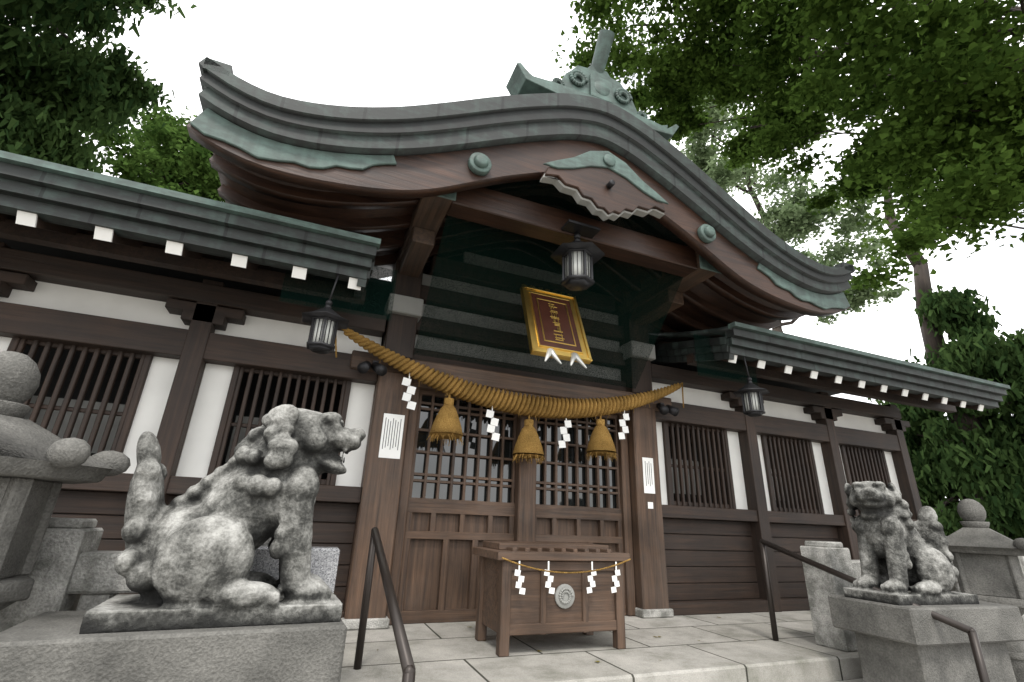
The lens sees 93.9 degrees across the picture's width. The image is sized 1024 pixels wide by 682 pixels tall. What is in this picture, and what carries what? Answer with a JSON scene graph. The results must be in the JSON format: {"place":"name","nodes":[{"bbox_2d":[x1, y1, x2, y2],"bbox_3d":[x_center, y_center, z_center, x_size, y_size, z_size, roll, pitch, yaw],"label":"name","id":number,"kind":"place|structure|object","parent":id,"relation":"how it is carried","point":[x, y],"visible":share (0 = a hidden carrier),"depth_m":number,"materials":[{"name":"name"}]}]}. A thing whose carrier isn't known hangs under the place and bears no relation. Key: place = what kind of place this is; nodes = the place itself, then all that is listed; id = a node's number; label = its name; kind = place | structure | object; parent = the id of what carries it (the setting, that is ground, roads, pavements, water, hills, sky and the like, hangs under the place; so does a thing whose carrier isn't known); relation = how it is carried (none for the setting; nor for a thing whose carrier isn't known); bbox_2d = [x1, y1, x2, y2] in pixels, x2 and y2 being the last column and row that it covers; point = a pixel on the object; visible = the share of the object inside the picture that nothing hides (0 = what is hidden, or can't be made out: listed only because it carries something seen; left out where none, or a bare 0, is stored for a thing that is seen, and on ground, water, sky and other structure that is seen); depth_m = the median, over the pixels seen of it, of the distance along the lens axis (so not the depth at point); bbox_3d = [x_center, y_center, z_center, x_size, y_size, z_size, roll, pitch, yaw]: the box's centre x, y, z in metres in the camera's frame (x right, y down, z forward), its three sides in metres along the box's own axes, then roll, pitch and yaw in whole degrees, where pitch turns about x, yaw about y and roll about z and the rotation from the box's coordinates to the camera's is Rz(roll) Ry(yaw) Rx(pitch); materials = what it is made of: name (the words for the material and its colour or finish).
{"place":"outdoors","nodes":[
{"label":"outdoors","id":0,"kind":"place"},
{"bbox_2d":[0,242,386,617],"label":"wing","id":1,"kind":"structure","parent":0,"point":[198,349],"depth_m":4.19,"materials":[{"name":"brown wood"}]},
{"bbox_2d":[23,395,258,461],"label":"wall","id":2,"kind":"structure","parent":1,"relation":"in","point":[91,424],"depth_m":4.28,"materials":[{"name":"paint"}]},
{"bbox_2d":[0,150,380,309],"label":"wing roof","id":3,"kind":"structure","parent":1,"relation":"on","point":[52,204],"depth_m":3.61,"materials":[{"name":"grey metal"}]},
{"bbox_2d":[302,274,348,353],"bbox_3d":[-1.463,-0.265,3.802,0.343,0.744,0.396,10,-22,-20],"label":"lantern","id":4,"kind":"object","parent":3,"relation":"hanging from","point":[327,321],"visible":1,"depth_m":3.67,"materials":[{"name":"metal"}]},
{"bbox_2d":[22,0,1023,499],"label":"sky","id":5,"kind":"structure","parent":0,"point":[355,53],"materials":[{"name":"white"}]},
{"bbox_2d":[651,364,921,615],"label":"wing","id":6,"kind":"structure","parent":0,"point":[841,442],"depth_m":6.32,"materials":[{"name":"brown wood"}]},
{"bbox_2d":[648,321,1010,412],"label":"wing roof","id":7,"kind":"structure","parent":6,"relation":"on","point":[769,354],"depth_m":6.11,"materials":[{"name":"grey metal"}]},
{"bbox_2d":[671,459,784,500],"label":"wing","id":8,"kind":"structure","parent":7,"relation":"attached to","point":[699,479],"depth_m":6.56,"materials":[{"name":"paint"}]},
{"bbox_2d":[733,356,769,416],"bbox_3d":[2.646,0.466,5.317,0.343,0.744,0.396,10,-22,-20],"label":"lantern","id":9,"kind":"object","parent":7,"relation":"attached to","point":[750,393],"visible":1,"depth_m":5.19,"materials":[{"name":"metal"}]},
{"label":"ground","id":10,"kind":"structure","parent":0,"visible":0},
{"bbox_2d":[0,351,130,609],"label":"stone lantern","id":11,"kind":"object","parent":10,"relation":"on","point":[40,466],"visible":1,"depth_m":2.06,"materials":[{"name":"grey stone"}]},
{"bbox_2d":[0,0,196,176],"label":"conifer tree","id":12,"kind":"object","parent":10,"relation":"on","point":[59,92],"visible":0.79,"depth_m":6.03,"materials":[{"name":"green plant"}]},
{"bbox_2d":[79,102,225,202],"bbox_3d":[-15.089,-2.160,18.590,7.657,18.866,10.624,-8,-23,25],"label":"tree","id":13,"kind":"object","parent":10,"relation":"on","point":[173,155],"visible":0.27,"depth_m":19.17,"materials":[{"name":"green plant"}]},
{"bbox_2d":[0,610,346,681],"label":"pedestal","id":14,"kind":"object","parent":10,"relation":"on","point":[53,646],"visible":0.85,"depth_m":1.80,"materials":[{"name":"stone"}]},
{"bbox_2d":[79,404,365,633],"bbox_3d":[-1.258,0.773,2.275,0.982,0.956,0.520,12,-23,-24],"label":"guardian lion statue","id":15,"kind":"object","parent":14,"relation":"on","point":[185,560],"visible":1,"depth_m":2.08,"materials":[{"name":"grey stone"}]},
{"bbox_2d":[353,527,415,681],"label":"handrail","id":16,"kind":"object","parent":10,"relation":"on","point":[401,639],"visible":1,"depth_m":2.62,"materials":[{"name":"brown metal"}]},
{"bbox_2d":[340,610,863,681],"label":"landing","id":17,"kind":"object","parent":10,"relation":"on","point":[736,647],"visible":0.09,"depth_m":3.59,"materials":[{"name":"grey stone"}]},
{"bbox_2d":[0,517,270,631],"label":"fence","id":18,"kind":"object","parent":17,"relation":"on","point":[73,569],"visible":0.3,"depth_m":2.31,"materials":[{"name":"stone"}]},
{"bbox_2d":[250,546,339,592],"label":"stone block","id":19,"kind":"structure","parent":17,"relation":"on","point":[324,563],"depth_m":2.54,"materials":[{"name":"grey stone"}]},
{"bbox_2d":[0,238,840,582],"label":"interior","id":20,"kind":"object","parent":17,"relation":"on","point":[56,252],"depth_m":5.41,"materials":[{"name":"black"}]},
{"bbox_2d":[341,350,673,629],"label":"posts","id":21,"kind":"object","parent":17,"relation":"on","point":[384,500],"visible":0.57,"depth_m":5.01,"materials":[{"name":"brown wood"}]},
{"bbox_2d":[335,328,683,464],"bbox_3d":[0.224,0.712,5.114,4.219,1.177,0.360,10,-22,-20],"label":"shimenawa rope","id":22,"kind":"object","parent":21,"relation":"attached to","point":[447,425],"visible":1,"depth_m":4.92,"materials":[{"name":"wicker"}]},
{"bbox_2d":[398,390,625,623],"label":"doors","id":23,"kind":"structure","parent":21,"relation":"attached to","point":[461,504],"depth_m":4.99,"materials":[{"name":"brown wood"}]},
{"bbox_2d":[378,413,654,508],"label":"notices","id":24,"kind":"object","parent":21,"relation":"attached to","point":[391,436],"visible":1,"depth_m":4.63,"materials":[{"name":"paper"}]},
{"bbox_2d":[357,360,678,415],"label":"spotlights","id":25,"kind":"object","parent":21,"relation":"attached to","point":[378,368],"visible":1,"depth_m":4.62,"materials":[{"name":"metal"}]},
{"bbox_2d":[413,252,626,391],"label":"gable wall","id":26,"kind":"structure","parent":21,"relation":"on","point":[426,284],"depth_m":5.65,"materials":[{"name":"paint"}]},
{"bbox_2d":[520,284,592,368],"bbox_3d":[0.443,-0.160,4.852,0.645,1.068,0.089,10,-43,-20],"label":"plaque","id":27,"kind":"object","parent":26,"relation":"attached to","point":[554,327],"visible":0.95,"depth_m":4.81,"materials":[{"name":"gold metal"}]},
{"bbox_2d":[198,57,855,294],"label":"curved roof","id":28,"kind":"structure","parent":21,"relation":"on","point":[226,93],"depth_m":4.25,"materials":[{"name":"grey metal"}]},
{"bbox_2d":[186,108,849,331],"bbox_3d":[0.424,-1.004,5.547,6.608,1.267,2.290,10,-22,-20],"label":"karahafu wood","id":29,"kind":"object","parent":28,"relation":"attached to","point":[381,202],"visible":0.36,"depth_m":4.47,"materials":[{"name":"brown wood"}]},
{"bbox_2d":[279,180,757,388],"bbox_3d":[0.532,-0.728,5.121,5.200,1.880,1.320,10,-22,-20],"label":"net","id":30,"kind":"object","parent":28,"relation":"attached to","point":[516,295],"visible":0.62,"depth_m":5.03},
{"bbox_2d":[190,108,849,309],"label":"roof fittings","id":31,"kind":"object","parent":28,"relation":"attached to","point":[208,122],"visible":1,"depth_m":3.54,"materials":[{"name":"teal metal"}]},
{"bbox_2d":[506,29,678,140],"bbox_3d":[0.416,-2.327,6.205,1.915,1.068,3.170,10,-22,-20],"label":"ridge ornament","id":32,"kind":"object","parent":28,"relation":"on","point":[595,80],"visible":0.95,"depth_m":4.95,"materials":[{"name":"teal metal"}]},
{"bbox_2d":[540,151,668,220],"bbox_3d":[0.895,-1.478,4.498,1.358,0.716,0.190,10,-22,-20],"label":"gable pendant ornament","id":33,"kind":"object","parent":28,"relation":"attached to","point":[604,185],"visible":1,"depth_m":4.44,"materials":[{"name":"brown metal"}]},
{"bbox_2d":[382,187,721,393],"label":"beams","id":34,"kind":"structure","parent":21,"relation":"on","point":[528,218],"depth_m":4.92,"materials":[{"name":"brown wood"}]},
{"bbox_2d":[550,233,604,290],"bbox_3d":[0.623,-0.774,4.545,0.457,0.594,0.528,10,-22,-20],"label":"lantern","id":35,"kind":"object","parent":34,"relation":"attached to","point":[577,259],"visible":1,"depth_m":4.43,"materials":[{"name":"metal"}]},
{"bbox_2d":[561,219,599,238],"bbox_3d":[0.627,-1.047,4.663,0.340,0.030,0.330,10,-22,-20],"label":"lantern bracket","id":36,"kind":"object","parent":34,"relation":"attached to","point":[580,228],"visible":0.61,"depth_m":4.57,"materials":[{"name":"metal"}]},
{"bbox_2d":[402,373,629,594],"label":"shide paper streamers","id":37,"kind":"object","parent":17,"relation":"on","point":[489,413],"visible":0.98,"depth_m":4.66,"materials":[{"name":"paper"}]},
{"bbox_2d":[472,541,629,656],"bbox_3d":[0.307,2.046,3.894,1.160,0.730,0.620,10,-22,-20],"label":"offering box","id":38,"kind":"object","parent":17,"relation":"on","point":[505,610],"visible":1,"depth_m":3.69,"materials":[{"name":"brown wood"}]},
{"bbox_2d":[502,557,630,573],"bbox_3d":[0.443,1.728,3.678,1.123,0.111,0.011,10,-22,-20],"label":"rope","id":39,"kind":"object","parent":38,"relation":"attached to","point":[565,572],"visible":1,"depth_m":3.64,"materials":[{"name":"fabric"}]},
{"bbox_2d":[800,541,1023,651],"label":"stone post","id":40,"kind":"object","parent":17,"relation":"on","point":[821,585],"visible":0.15,"depth_m":4.12,"materials":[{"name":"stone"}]},
{"bbox_2d":[551,0,1023,296],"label":"tree","id":41,"kind":"object","parent":10,"relation":"on","point":[953,130],"visible":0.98,"depth_m":6.58,"materials":[{"name":"green plant"}]},
{"bbox_2d":[678,30,920,332],"bbox_3d":[10.419,-1.987,19.100,9.667,20.681,7.662,10,-22,-20],"label":"pale tree","id":42,"kind":"object","parent":10,"relation":"on","point":[789,220],"visible":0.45,"depth_m":19.57,"materials":[{"name":"green plant"}]},
{"bbox_2d":[759,539,989,681],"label":"handrail","id":43,"kind":"object","parent":10,"relation":"on","point":[982,671],"visible":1,"depth_m":3.81,"materials":[{"name":"brown metal"}]},
{"bbox_2d":[828,595,1023,681],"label":"pedestal","id":44,"kind":"object","parent":10,"relation":"on","point":[904,643],"visible":0.87,"depth_m":3.29,"materials":[{"name":"stone"}]},
{"bbox_2d":[843,481,978,605],"bbox_3d":[2.993,1.535,3.708,0.855,0.849,0.472,9,-22,-16],"label":"guardian lion statue","id":45,"kind":"object","parent":44,"relation":"on","point":[905,559],"visible":1,"depth_m":3.57,"materials":[{"name":"grey stone"}]},
{"bbox_2d":[867,188,1023,539],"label":"cedar tree","id":46,"kind":"object","parent":10,"relation":"on","point":[961,453],"visible":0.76,"depth_m":10.25,"materials":[{"name":"green plant"}]},
{"bbox_2d":[946,499,1023,681],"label":"stone lantern","id":47,"kind":"object","parent":10,"relation":"on","point":[986,563],"visible":0.73,"depth_m":4.21,"materials":[{"name":"grey stone"}]}
]}

